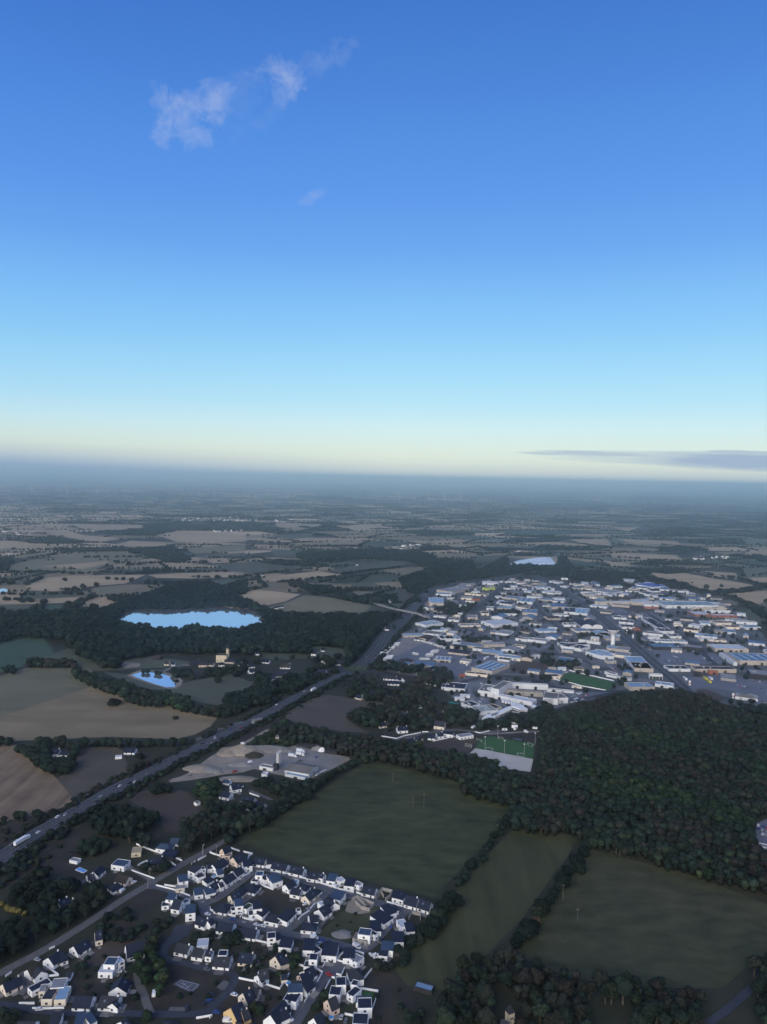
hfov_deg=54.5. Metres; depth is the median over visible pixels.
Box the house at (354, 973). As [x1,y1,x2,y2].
[346,967,364,987]
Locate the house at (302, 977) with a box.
[297,971,307,982]
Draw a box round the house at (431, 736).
[428,734,435,739]
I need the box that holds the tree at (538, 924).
[530,918,540,926]
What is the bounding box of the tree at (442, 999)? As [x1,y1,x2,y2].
[436,994,447,1006]
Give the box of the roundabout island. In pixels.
[343,665,367,671]
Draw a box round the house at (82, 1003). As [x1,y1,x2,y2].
[71,996,96,1011]
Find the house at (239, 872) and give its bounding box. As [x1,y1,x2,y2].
[228,865,244,880]
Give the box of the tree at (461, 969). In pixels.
[456,967,473,981]
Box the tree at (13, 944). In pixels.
[5,936,22,954]
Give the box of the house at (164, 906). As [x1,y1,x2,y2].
[161,902,168,909]
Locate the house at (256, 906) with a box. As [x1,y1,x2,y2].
[252,901,261,913]
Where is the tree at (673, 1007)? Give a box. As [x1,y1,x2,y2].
[667,1002,681,1023]
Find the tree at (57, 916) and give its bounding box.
[49,912,62,925]
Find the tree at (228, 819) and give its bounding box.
[223,816,231,831]
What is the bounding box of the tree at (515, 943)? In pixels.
[509,937,521,948]
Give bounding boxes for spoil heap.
[182,764,217,772]
[202,767,221,772]
[214,770,222,774]
[217,750,235,756]
[218,744,264,755]
[219,775,257,781]
[228,763,253,766]
[245,751,263,758]
[255,745,290,752]
[274,746,293,752]
[311,746,324,750]
[331,930,350,938]
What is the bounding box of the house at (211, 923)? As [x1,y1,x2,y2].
[207,918,215,929]
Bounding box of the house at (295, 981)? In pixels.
[291,980,301,982]
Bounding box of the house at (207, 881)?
[202,876,213,886]
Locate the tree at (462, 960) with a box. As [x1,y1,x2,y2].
[456,954,469,968]
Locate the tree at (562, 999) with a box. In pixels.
[555,992,571,1008]
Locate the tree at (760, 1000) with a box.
[753,997,766,1006]
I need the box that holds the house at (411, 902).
[403,895,418,910]
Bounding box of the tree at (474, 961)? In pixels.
[469,959,481,979]
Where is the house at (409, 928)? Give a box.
[404,922,414,934]
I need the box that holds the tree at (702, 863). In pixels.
[697,859,706,876]
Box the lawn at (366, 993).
[362,990,374,998]
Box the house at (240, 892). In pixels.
[231,887,245,897]
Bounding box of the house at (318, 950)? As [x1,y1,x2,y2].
[312,946,321,956]
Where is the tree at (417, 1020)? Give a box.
[411,1016,421,1023]
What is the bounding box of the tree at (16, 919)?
[7,915,21,923]
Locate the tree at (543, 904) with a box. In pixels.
[534,898,549,914]
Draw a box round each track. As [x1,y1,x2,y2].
[36,746,215,856]
[168,729,268,781]
[193,721,242,742]
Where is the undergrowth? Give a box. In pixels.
[0,673,378,885]
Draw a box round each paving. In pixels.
[0,663,455,1023]
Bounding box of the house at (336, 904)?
[328,897,339,910]
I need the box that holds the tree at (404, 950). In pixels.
[398,947,410,956]
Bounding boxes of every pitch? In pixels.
[468,748,532,771]
[475,736,534,758]
[558,673,615,689]
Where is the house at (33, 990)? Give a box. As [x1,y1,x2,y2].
[28,978,51,996]
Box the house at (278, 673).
[271,671,286,677]
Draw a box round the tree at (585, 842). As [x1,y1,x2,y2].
[580,838,592,848]
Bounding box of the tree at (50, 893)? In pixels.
[44,891,55,899]
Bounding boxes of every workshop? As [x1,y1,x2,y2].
[397,658,414,664]
[401,633,423,637]
[414,637,422,641]
[415,661,437,667]
[419,635,434,640]
[423,630,442,635]
[431,627,445,631]
[447,631,457,634]
[448,649,473,655]
[450,644,467,649]
[460,642,482,647]
[460,658,471,663]
[472,646,494,651]
[481,642,504,646]
[481,649,505,654]
[491,613,507,618]
[495,630,513,635]
[497,606,513,609]
[497,653,520,660]
[497,654,511,661]
[499,601,514,605]
[501,645,520,652]
[519,629,530,633]
[520,653,534,661]
[523,614,535,619]
[526,595,542,598]
[527,668,539,673]
[529,621,541,625]
[534,628,556,632]
[538,598,553,600]
[544,616,560,619]
[545,669,564,676]
[545,674,559,679]
[546,633,558,639]
[548,599,565,602]
[558,657,581,662]
[562,632,572,635]
[562,648,573,653]
[571,628,589,632]
[581,587,595,589]
[582,593,596,595]
[584,615,595,619]
[590,604,607,608]
[591,636,599,640]
[600,609,613,613]
[604,659,615,663]
[607,585,622,587]
[608,646,629,651]
[612,603,630,607]
[615,651,630,657]
[619,592,628,596]
[622,669,632,675]
[625,589,639,592]
[631,586,647,589]
[643,631,663,636]
[647,589,660,591]
[659,597,674,600]
[671,647,681,652]
[680,616,693,620]
[685,660,699,665]
[694,633,716,638]
[709,596,721,599]
[714,629,724,633]
[716,604,727,607]
[720,673,735,681]
[722,628,734,633]
[725,618,744,620]
[735,693,757,701]
[739,694,753,697]
[748,640,764,646]
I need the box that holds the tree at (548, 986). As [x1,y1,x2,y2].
[542,981,554,992]
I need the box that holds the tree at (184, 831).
[180,828,190,835]
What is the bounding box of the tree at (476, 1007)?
[471,1002,482,1020]
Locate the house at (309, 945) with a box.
[303,938,316,956]
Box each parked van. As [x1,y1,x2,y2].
[223,1016,231,1022]
[310,934,318,939]
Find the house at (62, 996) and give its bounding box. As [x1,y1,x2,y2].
[54,986,70,1006]
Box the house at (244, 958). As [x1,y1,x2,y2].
[237,952,255,966]
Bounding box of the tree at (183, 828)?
[179,824,188,832]
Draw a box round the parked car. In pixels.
[212,1009,219,1013]
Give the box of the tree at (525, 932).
[516,927,532,939]
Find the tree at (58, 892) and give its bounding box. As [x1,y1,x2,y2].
[52,889,62,899]
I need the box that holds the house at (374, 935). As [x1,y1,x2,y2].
[371,930,377,940]
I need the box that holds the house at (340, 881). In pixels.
[336,876,344,886]
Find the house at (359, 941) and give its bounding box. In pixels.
[352,932,367,945]
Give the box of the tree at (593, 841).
[589,837,598,849]
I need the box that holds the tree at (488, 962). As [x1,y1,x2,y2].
[481,958,493,972]
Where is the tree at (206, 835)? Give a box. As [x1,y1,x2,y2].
[202,832,208,842]
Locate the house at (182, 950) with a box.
[173,943,193,957]
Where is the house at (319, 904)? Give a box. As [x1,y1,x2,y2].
[317,901,323,907]
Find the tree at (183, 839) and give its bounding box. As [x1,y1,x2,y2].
[177,835,187,850]
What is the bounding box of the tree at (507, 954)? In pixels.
[503,947,512,965]
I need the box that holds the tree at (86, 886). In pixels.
[82,881,89,895]
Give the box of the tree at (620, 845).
[615,841,625,855]
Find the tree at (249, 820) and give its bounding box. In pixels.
[244,816,254,831]
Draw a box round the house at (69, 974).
[65,971,73,981]
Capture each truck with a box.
[13,834,30,845]
[288,753,297,757]
[296,748,305,752]
[296,751,304,755]
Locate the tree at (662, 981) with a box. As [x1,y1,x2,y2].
[647,976,665,989]
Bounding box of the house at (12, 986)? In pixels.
[0,975,22,996]
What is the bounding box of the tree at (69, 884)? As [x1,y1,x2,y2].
[62,878,75,894]
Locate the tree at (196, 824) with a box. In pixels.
[192,819,199,828]
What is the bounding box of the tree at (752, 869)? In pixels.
[748,864,757,876]
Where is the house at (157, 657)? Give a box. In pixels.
[153,655,162,659]
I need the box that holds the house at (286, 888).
[282,880,296,892]
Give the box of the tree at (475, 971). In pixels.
[468,963,482,980]
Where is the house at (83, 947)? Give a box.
[69,939,90,957]
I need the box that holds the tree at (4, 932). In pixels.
[0,928,12,939]
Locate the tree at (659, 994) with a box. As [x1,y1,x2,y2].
[656,990,672,1000]
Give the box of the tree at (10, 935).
[4,930,16,947]
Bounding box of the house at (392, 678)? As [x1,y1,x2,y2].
[383,676,396,680]
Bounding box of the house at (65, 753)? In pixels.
[59,751,69,756]
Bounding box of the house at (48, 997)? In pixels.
[41,986,57,1005]
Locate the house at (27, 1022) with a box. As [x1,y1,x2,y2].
[17,1021,39,1023]
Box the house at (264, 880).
[262,874,267,884]
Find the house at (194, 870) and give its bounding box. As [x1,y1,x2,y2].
[188,864,201,880]
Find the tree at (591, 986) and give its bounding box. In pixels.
[585,980,596,999]
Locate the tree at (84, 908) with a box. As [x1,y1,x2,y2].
[77,902,91,916]
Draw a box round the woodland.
[0,520,766,1023]
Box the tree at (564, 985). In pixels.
[556,978,574,996]
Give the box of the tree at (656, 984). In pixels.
[651,980,662,999]
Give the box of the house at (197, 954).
[191,947,207,961]
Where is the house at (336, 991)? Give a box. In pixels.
[329,985,341,1003]
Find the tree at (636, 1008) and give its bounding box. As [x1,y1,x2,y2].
[633,1004,641,1011]
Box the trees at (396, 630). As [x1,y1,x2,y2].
[352,574,520,668]
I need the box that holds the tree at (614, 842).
[611,838,618,853]
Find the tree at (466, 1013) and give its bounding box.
[460,1005,475,1023]
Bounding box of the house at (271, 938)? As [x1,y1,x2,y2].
[267,932,275,946]
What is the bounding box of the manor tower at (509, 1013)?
[505,1004,514,1023]
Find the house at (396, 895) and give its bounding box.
[392,890,401,903]
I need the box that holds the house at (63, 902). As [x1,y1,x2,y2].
[57,896,70,906]
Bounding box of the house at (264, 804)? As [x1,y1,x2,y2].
[253,801,267,810]
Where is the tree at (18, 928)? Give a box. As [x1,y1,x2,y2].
[14,925,26,933]
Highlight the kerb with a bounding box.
[204,867,401,912]
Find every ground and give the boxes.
[0,472,766,1023]
[382,578,766,716]
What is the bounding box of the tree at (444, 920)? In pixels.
[438,914,447,926]
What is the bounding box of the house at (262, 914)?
[256,907,269,920]
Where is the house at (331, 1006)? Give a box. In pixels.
[323,995,339,1015]
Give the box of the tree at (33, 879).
[28,875,39,884]
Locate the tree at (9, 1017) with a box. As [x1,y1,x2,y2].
[2,1012,16,1023]
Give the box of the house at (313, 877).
[306,872,319,882]
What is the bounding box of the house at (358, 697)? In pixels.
[355,694,363,699]
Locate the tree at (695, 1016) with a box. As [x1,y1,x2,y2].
[685,1006,702,1023]
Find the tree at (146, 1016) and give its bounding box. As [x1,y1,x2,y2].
[140,1009,151,1022]
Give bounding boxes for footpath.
[316,898,346,932]
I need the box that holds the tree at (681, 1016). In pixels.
[674,1008,689,1023]
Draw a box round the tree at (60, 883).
[59,878,65,893]
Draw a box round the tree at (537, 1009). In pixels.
[532,1002,541,1022]
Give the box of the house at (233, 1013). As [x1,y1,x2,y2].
[223,999,244,1023]
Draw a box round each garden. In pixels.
[72,977,135,1009]
[77,938,138,966]
[192,977,279,1023]
[233,941,272,968]
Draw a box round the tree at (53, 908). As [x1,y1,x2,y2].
[49,905,58,914]
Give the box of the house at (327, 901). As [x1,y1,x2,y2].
[323,898,335,910]
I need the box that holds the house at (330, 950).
[321,942,338,962]
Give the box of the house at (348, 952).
[343,947,355,963]
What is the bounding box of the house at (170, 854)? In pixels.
[161,849,178,860]
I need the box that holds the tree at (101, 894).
[94,887,107,903]
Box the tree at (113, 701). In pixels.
[108,698,120,705]
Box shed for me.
[413,980,434,995]
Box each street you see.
[0,839,224,976]
[0,945,238,1017]
[130,867,154,882]
[133,972,154,1012]
[148,884,208,905]
[159,930,184,955]
[199,903,362,954]
[203,867,413,914]
[278,890,329,933]
[289,961,342,1023]
[359,912,408,952]
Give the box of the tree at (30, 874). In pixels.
[24,870,35,882]
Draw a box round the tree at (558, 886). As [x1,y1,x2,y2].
[553,880,563,891]
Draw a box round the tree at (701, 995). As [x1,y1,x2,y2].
[695,989,707,1001]
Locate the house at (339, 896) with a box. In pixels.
[328,889,345,905]
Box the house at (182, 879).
[177,874,187,887]
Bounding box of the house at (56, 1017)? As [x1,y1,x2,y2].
[49,1011,63,1023]
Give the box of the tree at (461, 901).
[455,894,464,907]
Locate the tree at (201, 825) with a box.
[198,822,207,830]
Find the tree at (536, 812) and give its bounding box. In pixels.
[532,808,542,817]
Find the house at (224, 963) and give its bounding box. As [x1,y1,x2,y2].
[212,956,233,970]
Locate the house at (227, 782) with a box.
[222,779,231,785]
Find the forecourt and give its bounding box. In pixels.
[16,971,48,994]
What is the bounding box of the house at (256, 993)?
[251,988,260,1000]
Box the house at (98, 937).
[94,930,102,946]
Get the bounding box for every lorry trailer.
[512,705,522,711]
[518,705,527,711]
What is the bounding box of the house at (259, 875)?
[255,871,263,882]
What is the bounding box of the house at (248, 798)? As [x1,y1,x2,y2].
[240,795,256,801]
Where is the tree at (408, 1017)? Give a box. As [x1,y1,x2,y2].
[403,1009,413,1023]
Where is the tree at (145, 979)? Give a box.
[140,972,151,986]
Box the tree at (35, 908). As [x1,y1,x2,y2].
[29,903,40,917]
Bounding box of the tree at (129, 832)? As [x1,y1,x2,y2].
[124,826,136,842]
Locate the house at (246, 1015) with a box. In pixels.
[241,1007,251,1023]
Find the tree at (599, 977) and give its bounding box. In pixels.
[591,968,609,986]
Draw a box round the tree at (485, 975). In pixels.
[479,967,489,980]
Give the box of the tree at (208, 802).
[205,800,213,811]
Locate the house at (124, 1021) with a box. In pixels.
[116,1018,129,1023]
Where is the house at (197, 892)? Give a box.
[193,887,202,899]
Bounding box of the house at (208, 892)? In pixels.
[203,886,215,898]
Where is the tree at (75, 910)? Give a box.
[71,906,78,919]
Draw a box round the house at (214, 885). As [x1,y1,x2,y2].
[209,880,218,892]
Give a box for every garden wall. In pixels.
[19,1002,34,1003]
[32,1007,63,1008]
[46,965,58,976]
[132,870,154,878]
[136,843,161,853]
[156,884,189,895]
[196,1014,211,1018]
[239,977,254,981]
[266,973,288,989]
[322,882,353,892]
[352,895,374,910]
[356,995,371,1007]
[360,987,377,1019]
[376,887,392,900]
[381,732,420,738]
[409,911,420,920]
[554,679,604,689]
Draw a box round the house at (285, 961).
[280,954,289,969]
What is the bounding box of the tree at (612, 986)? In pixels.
[604,979,618,1003]
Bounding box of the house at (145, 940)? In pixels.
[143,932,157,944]
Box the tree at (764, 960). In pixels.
[758,956,766,970]
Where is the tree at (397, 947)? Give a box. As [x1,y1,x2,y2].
[393,943,401,953]
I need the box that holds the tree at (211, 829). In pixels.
[206,825,215,840]
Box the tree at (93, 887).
[88,882,97,893]
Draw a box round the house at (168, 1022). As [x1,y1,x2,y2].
[162,1020,177,1023]
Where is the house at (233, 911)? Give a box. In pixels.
[231,907,235,914]
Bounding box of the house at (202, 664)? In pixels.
[199,662,207,666]
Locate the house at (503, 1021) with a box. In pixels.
[500,1018,510,1023]
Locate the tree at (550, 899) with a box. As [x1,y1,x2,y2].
[544,895,554,903]
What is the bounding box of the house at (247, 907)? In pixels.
[243,903,251,914]
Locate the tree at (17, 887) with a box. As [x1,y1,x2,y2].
[9,883,24,892]
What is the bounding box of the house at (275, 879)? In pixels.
[266,872,282,888]
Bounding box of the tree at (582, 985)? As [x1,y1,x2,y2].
[577,980,586,991]
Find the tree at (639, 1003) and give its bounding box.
[631,995,644,1006]
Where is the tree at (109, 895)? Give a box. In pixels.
[104,892,111,900]
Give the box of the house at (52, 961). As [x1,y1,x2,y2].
[43,949,60,969]
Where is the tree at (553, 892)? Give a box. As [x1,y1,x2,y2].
[548,888,558,897]
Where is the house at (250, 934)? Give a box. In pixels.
[240,927,259,941]
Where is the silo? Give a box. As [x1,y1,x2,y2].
[276,752,279,764]
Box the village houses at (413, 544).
[0,516,728,559]
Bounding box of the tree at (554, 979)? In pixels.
[549,975,560,993]
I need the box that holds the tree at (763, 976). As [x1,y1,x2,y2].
[759,971,766,993]
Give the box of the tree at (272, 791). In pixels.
[270,784,275,794]
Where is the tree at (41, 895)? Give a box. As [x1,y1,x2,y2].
[38,891,47,900]
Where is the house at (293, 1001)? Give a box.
[283,993,300,1009]
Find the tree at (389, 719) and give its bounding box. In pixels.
[386,717,394,722]
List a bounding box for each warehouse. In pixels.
[259,764,273,771]
[261,772,268,776]
[273,763,278,770]
[285,762,318,777]
[285,772,307,779]
[296,742,317,747]
[324,748,338,754]
[415,620,441,626]
[416,620,443,626]
[428,597,443,605]
[433,615,446,617]
[434,656,451,662]
[436,587,468,593]
[436,592,454,595]
[437,635,454,638]
[438,635,460,641]
[444,682,467,691]
[448,617,459,621]
[454,583,475,588]
[454,697,464,700]
[458,623,480,626]
[460,694,469,697]
[461,596,472,599]
[461,700,479,707]
[465,671,490,677]
[467,615,477,619]
[471,660,509,674]
[471,704,497,714]
[473,703,501,715]
[476,593,488,595]
[478,684,494,696]
[480,611,488,615]
[481,619,517,625]
[482,581,498,584]
[482,587,494,590]
[485,623,505,627]
[486,606,493,609]
[491,680,510,697]
[493,694,511,700]
[502,595,519,599]
[504,613,516,615]
[506,688,523,695]
[510,695,536,705]
[511,682,547,689]
[513,644,525,648]
[515,636,527,641]
[517,597,534,604]
[522,608,537,615]
[523,690,542,696]
[527,637,548,643]
[542,590,561,594]
[543,691,558,704]
[547,603,566,608]
[547,688,573,692]
[549,580,562,583]
[553,597,564,599]
[553,613,568,616]
[557,642,589,646]
[557,667,565,670]
[558,693,567,702]
[561,643,586,651]
[562,622,575,626]
[564,607,575,613]
[570,644,589,651]
[572,685,581,688]
[573,608,589,615]
[573,667,583,670]
[578,639,600,644]
[585,649,614,658]
[589,630,619,636]
[591,581,599,585]
[592,589,622,593]
[595,598,605,604]
[596,650,613,658]
[598,632,619,640]
[603,593,616,595]
[603,601,636,604]
[604,597,634,600]
[604,671,617,674]
[606,674,631,680]
[612,615,626,619]
[619,619,633,624]
[619,624,634,628]
[624,656,651,670]
[624,682,654,690]
[630,662,652,672]
[631,599,651,604]
[635,582,664,588]
[639,592,662,594]
[641,618,668,627]
[642,601,658,606]
[645,593,664,597]
[646,643,683,649]
[647,636,659,638]
[648,673,662,679]
[650,639,687,643]
[654,601,691,607]
[654,628,673,633]
[655,681,673,688]
[659,586,669,590]
[663,665,689,671]
[666,633,681,638]
[669,589,688,592]
[674,643,702,650]
[679,601,718,607]
[684,627,700,632]
[688,611,709,616]
[688,623,702,627]
[690,666,736,672]
[691,607,727,610]
[693,671,701,676]
[698,638,713,640]
[699,620,710,625]
[704,610,730,612]
[706,644,748,651]
[708,670,717,674]
[709,614,736,617]
[709,620,731,624]
[714,639,726,641]
[719,653,736,665]
[722,625,739,628]
[724,652,766,664]
[733,620,756,624]
[739,625,760,629]
[747,668,766,679]
[759,842,766,848]
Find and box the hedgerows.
[0,477,766,659]
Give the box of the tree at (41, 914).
[34,909,49,922]
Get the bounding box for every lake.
[117,607,263,627]
[510,557,555,564]
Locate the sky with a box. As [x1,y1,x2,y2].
[0,0,766,487]
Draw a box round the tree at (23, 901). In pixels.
[16,895,30,908]
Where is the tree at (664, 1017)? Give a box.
[657,1011,672,1023]
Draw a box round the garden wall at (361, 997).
[356,995,371,1007]
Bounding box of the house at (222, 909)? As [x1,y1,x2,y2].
[213,902,233,915]
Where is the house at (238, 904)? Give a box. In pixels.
[234,898,243,914]
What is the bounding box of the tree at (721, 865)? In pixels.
[715,861,725,869]
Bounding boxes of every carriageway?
[0,672,344,856]
[0,673,352,862]
[357,573,523,662]
[365,574,523,663]
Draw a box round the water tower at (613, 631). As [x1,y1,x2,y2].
[607,628,618,644]
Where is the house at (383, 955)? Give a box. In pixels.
[379,946,387,961]
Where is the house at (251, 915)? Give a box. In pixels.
[248,910,256,918]
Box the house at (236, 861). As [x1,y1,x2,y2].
[229,852,247,867]
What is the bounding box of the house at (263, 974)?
[257,968,268,985]
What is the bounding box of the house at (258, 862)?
[252,857,267,867]
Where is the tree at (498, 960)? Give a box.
[492,955,504,966]
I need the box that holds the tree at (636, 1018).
[630,1010,647,1023]
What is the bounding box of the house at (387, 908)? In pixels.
[380,903,396,918]
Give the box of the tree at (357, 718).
[353,714,361,724]
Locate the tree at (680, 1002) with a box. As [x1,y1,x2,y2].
[674,996,688,1010]
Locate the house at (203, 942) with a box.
[197,938,208,948]
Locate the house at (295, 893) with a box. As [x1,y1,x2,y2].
[289,887,302,898]
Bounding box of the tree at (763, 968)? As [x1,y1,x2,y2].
[760,965,766,973]
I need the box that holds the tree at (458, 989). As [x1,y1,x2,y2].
[450,982,465,1009]
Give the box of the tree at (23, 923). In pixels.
[16,921,29,929]
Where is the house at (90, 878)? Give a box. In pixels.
[86,872,94,882]
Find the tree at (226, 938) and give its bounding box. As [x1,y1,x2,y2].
[220,932,233,945]
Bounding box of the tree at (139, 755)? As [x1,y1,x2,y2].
[135,753,144,758]
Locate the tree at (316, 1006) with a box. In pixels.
[311,1000,322,1011]
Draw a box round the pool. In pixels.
[75,867,86,872]
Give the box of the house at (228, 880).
[219,871,236,888]
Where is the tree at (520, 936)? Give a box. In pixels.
[513,931,525,942]
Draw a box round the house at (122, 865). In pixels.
[111,859,130,871]
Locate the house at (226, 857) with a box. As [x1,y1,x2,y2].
[223,854,229,859]
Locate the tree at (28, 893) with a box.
[22,889,36,900]
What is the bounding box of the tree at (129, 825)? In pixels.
[122,823,133,840]
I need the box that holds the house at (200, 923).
[194,916,209,930]
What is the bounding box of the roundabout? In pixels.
[337,663,375,672]
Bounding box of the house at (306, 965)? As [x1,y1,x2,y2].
[303,960,314,969]
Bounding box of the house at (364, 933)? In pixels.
[358,927,371,943]
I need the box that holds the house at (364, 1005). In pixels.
[357,997,371,1017]
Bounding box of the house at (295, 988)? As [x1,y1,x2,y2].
[287,983,302,1000]
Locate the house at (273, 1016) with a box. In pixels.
[263,1000,291,1023]
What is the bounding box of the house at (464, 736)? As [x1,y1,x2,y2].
[456,733,473,739]
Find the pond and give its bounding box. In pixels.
[132,672,175,686]
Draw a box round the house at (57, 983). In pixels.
[50,977,67,989]
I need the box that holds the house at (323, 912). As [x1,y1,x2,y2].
[314,904,332,920]
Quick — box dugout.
[512,737,522,741]
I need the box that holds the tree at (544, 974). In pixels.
[541,970,547,981]
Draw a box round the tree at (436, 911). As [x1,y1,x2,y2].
[430,906,446,916]
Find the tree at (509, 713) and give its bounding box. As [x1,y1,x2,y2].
[504,711,512,716]
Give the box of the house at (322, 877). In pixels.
[319,872,325,881]
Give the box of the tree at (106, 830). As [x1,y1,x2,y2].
[101,825,110,837]
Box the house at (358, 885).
[355,881,362,890]
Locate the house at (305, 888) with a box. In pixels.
[299,884,310,894]
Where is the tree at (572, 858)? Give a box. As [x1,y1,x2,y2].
[568,853,585,864]
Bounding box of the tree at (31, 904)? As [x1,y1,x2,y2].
[26,900,38,908]
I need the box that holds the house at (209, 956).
[204,948,213,961]
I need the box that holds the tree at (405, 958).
[399,954,409,964]
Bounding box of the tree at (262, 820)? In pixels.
[257,815,267,828]
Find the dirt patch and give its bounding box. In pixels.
[345,899,374,913]
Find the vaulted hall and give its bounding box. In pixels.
[574,619,602,628]
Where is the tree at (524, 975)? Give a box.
[516,966,532,982]
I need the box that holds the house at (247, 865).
[242,859,252,872]
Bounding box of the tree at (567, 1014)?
[558,1005,573,1023]
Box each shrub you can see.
[83,984,89,989]
[106,982,112,988]
[119,952,125,958]
[176,992,181,999]
[205,993,211,998]
[208,931,214,936]
[212,980,217,985]
[264,994,270,1000]
[397,1003,404,1009]
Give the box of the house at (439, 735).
[436,732,443,738]
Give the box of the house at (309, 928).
[300,922,318,934]
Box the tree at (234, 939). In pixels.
[231,932,239,943]
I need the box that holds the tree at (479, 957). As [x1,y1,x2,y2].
[470,951,483,963]
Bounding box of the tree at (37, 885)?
[29,881,43,891]
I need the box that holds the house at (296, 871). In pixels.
[288,865,306,877]
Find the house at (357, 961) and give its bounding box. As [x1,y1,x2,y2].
[349,953,363,967]
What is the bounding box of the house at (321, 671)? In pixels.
[317,669,326,673]
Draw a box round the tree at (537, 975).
[529,965,543,986]
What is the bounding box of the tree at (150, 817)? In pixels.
[145,815,154,828]
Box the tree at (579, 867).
[571,861,585,874]
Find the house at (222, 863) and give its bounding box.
[211,858,228,873]
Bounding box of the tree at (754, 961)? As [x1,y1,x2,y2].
[745,954,762,977]
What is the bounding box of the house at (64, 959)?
[60,951,68,965]
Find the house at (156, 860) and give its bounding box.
[146,856,161,869]
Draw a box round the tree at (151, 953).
[148,950,158,958]
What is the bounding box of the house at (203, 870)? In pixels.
[201,866,205,875]
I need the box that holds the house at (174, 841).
[169,838,179,846]
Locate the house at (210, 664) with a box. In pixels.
[207,662,214,666]
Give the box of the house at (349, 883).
[343,878,355,890]
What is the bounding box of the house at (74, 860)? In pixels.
[69,857,80,863]
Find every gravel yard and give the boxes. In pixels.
[172,746,349,781]
[390,637,422,655]
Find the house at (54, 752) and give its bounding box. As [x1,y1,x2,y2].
[50,748,61,756]
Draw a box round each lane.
[248,790,276,800]
[379,729,505,739]
[467,683,474,701]
[478,731,538,733]
[487,634,600,638]
[504,674,540,674]
[550,641,562,653]
[602,660,621,675]
[704,985,753,1023]
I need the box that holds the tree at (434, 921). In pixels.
[425,915,441,932]
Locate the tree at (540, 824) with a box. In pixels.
[537,820,544,834]
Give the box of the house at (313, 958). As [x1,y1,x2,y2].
[309,953,317,969]
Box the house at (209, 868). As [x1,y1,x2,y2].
[207,863,213,872]
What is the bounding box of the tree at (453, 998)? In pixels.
[447,992,463,1008]
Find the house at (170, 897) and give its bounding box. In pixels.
[165,892,176,906]
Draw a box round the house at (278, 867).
[270,861,289,873]
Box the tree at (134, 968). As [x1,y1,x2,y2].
[131,962,138,972]
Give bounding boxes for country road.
[84,576,147,596]
[183,552,269,586]
[369,519,460,555]
[404,626,420,632]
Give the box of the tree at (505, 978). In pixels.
[497,970,513,988]
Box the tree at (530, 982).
[521,979,533,985]
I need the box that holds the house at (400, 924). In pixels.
[396,919,405,931]
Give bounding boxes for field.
[0,540,43,548]
[0,597,78,603]
[0,604,31,611]
[0,628,52,656]
[0,656,26,672]
[0,667,100,714]
[0,687,216,740]
[0,744,71,821]
[0,806,64,846]
[0,854,32,889]
[9,552,143,571]
[23,833,90,873]
[27,575,143,590]
[40,530,118,542]
[45,605,65,609]
[46,561,108,568]
[50,860,79,876]
[57,747,127,796]
[72,524,141,529]
[82,597,116,607]
[83,585,161,595]
[103,672,253,704]
[104,918,137,928]
[111,541,173,546]
[126,890,163,910]
[130,789,207,832]
[148,962,228,1010]
[150,572,241,578]
[157,530,244,542]
[187,545,244,553]
[196,552,244,558]
[208,559,244,562]
[216,564,242,572]
[231,562,313,574]
[237,717,295,743]
[238,589,299,604]
[239,763,509,897]
[266,571,340,581]
[269,595,370,612]
[270,549,301,556]
[275,524,320,526]
[276,533,313,538]
[277,695,383,732]
[311,574,374,582]
[335,560,409,572]
[336,525,371,530]
[350,582,381,586]
[353,591,376,594]
[365,969,418,1023]
[394,826,577,989]
[396,591,419,602]
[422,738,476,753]
[476,555,504,561]
[486,558,517,564]
[493,732,540,743]
[503,531,570,534]
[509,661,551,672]
[518,850,766,987]
[568,559,593,565]
[570,539,610,545]
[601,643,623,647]
[606,561,636,565]
[611,552,681,561]
[614,527,638,530]
[617,539,678,544]
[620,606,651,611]
[652,573,752,589]
[653,573,712,578]
[691,571,736,576]
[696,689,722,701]
[729,591,766,603]
[745,550,766,555]
[750,577,766,581]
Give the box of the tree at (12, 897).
[7,891,20,904]
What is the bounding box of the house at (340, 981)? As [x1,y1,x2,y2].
[336,976,345,994]
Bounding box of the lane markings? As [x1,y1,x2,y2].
[0,673,345,860]
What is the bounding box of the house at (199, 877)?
[195,872,205,882]
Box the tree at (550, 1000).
[544,991,557,1008]
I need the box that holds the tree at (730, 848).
[723,845,735,852]
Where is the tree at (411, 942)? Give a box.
[406,937,417,948]
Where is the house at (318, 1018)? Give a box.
[308,1012,325,1023]
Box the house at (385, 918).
[370,909,393,929]
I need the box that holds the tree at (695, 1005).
[691,1002,703,1021]
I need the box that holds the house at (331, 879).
[326,873,337,884]
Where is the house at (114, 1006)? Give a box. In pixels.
[107,1000,120,1012]
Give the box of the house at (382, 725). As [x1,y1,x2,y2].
[378,721,386,727]
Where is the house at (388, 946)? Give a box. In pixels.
[381,940,393,957]
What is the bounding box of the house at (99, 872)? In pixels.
[90,865,105,879]
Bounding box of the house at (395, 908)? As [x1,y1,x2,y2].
[391,905,398,914]
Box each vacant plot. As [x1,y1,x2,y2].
[246,888,302,909]
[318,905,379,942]
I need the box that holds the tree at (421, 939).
[414,932,424,944]
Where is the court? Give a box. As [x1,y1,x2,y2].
[173,979,200,991]
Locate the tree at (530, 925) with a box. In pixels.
[519,918,539,936]
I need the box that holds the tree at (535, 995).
[529,989,542,1005]
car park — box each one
[168,1007,184,1010]
[170,925,193,945]
[217,980,228,990]
[326,963,345,982]
[383,637,498,679]
[461,694,497,716]
[568,692,609,702]
[613,609,651,620]
[653,651,726,664]
[680,675,766,705]
[755,819,766,843]

